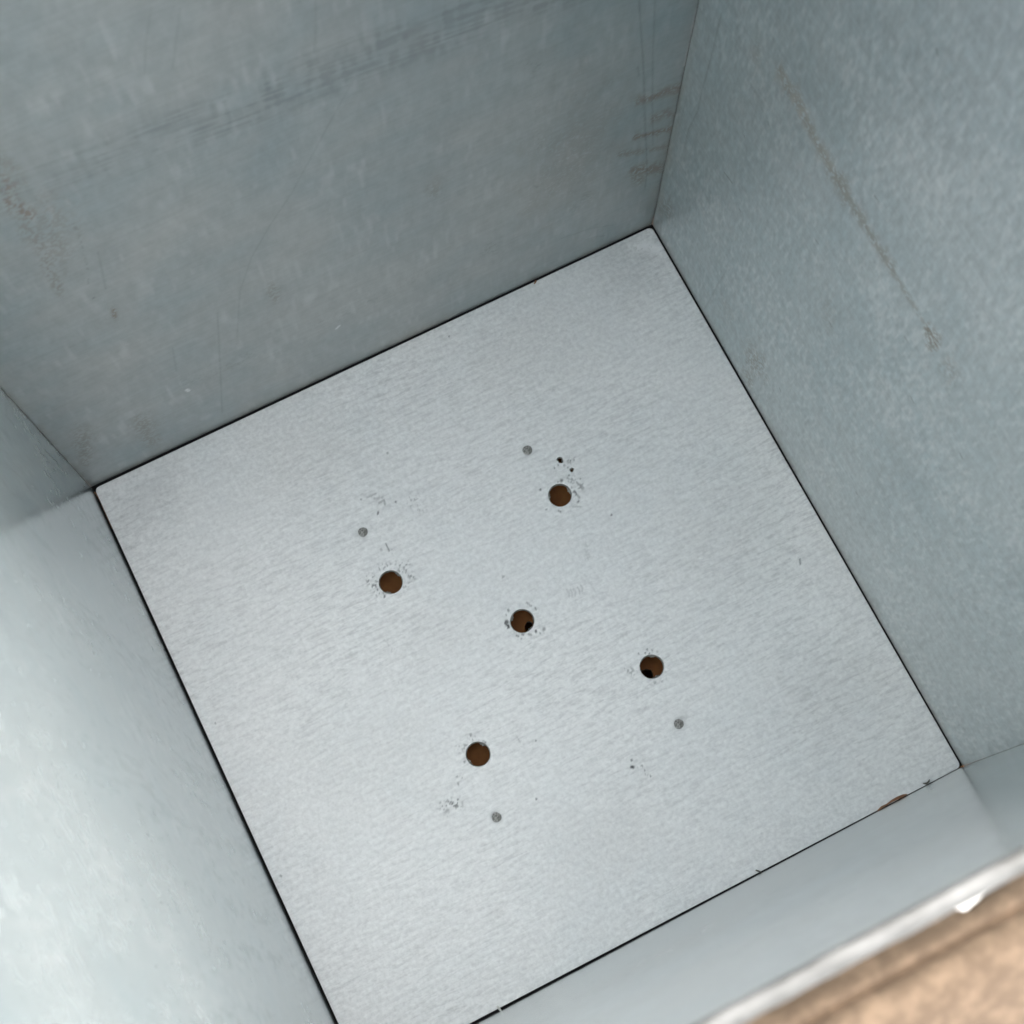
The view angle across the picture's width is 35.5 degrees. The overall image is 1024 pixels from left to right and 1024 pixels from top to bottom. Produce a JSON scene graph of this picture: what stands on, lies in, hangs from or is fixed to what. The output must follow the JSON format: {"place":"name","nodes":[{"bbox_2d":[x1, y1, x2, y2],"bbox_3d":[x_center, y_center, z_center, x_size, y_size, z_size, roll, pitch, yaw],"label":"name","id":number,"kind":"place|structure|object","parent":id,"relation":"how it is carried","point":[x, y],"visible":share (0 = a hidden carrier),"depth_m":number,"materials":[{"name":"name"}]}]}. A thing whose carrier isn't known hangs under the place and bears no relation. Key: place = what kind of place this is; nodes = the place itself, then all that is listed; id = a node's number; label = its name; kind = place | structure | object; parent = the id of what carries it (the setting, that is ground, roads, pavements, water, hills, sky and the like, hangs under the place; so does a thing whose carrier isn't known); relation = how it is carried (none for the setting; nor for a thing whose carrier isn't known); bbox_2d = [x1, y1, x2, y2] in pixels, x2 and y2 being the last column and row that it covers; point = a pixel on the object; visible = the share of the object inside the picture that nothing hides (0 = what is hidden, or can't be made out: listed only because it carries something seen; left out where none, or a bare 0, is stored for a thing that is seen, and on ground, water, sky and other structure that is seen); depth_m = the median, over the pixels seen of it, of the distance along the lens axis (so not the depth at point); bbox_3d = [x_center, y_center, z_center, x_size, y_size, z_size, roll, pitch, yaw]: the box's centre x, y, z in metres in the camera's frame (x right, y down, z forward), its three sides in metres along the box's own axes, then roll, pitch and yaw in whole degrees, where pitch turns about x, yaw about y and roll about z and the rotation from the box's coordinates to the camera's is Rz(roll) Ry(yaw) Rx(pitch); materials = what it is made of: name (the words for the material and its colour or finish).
{"place":"outdoors","nodes":[
{"label":"outdoors","id":0,"kind":"place"},
{"bbox_2d":[956,895,982,910],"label":"ground","id":1,"kind":"structure","parent":0,"point":[965,907],"depth_m":0.80,"materials":[{"name":"white"}]},
{"bbox_2d":[380,459,662,765],"bbox_3d":[0.003,0.062,0.815,0.332,0.031,0.329,-26,77,-7],"label":"cardboard pad","id":2,"kind":"object","parent":1,"relation":"on","point":[478,754],"visible":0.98,"depth_m":0.80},
{"bbox_2d":[0,0,1023,1023],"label":"metal box","id":3,"kind":"object","parent":2,"relation":"on","point":[300,354],"visible":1,"depth_m":0.72,"materials":[{"name":"metal"}]},
{"bbox_2d":[877,794,906,810],"bbox_3d":[0.182,0.139,0.765,0.016,0.001,0.002,-26,77,-7],"label":"cardboard scrap","id":4,"kind":"object","parent":3,"relation":"in","point":[896,798],"visible":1,"depth_m":0.77,"materials":[{"name":"brown cardboard"}]},
{"bbox_2d":[746,873,1023,1023],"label":"cardboard sheet","id":5,"kind":"object","parent":1,"relation":"on","point":[960,967],"visible":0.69,"depth_m":0.32,"materials":[{"name":"brown cardboard"}]}
]}

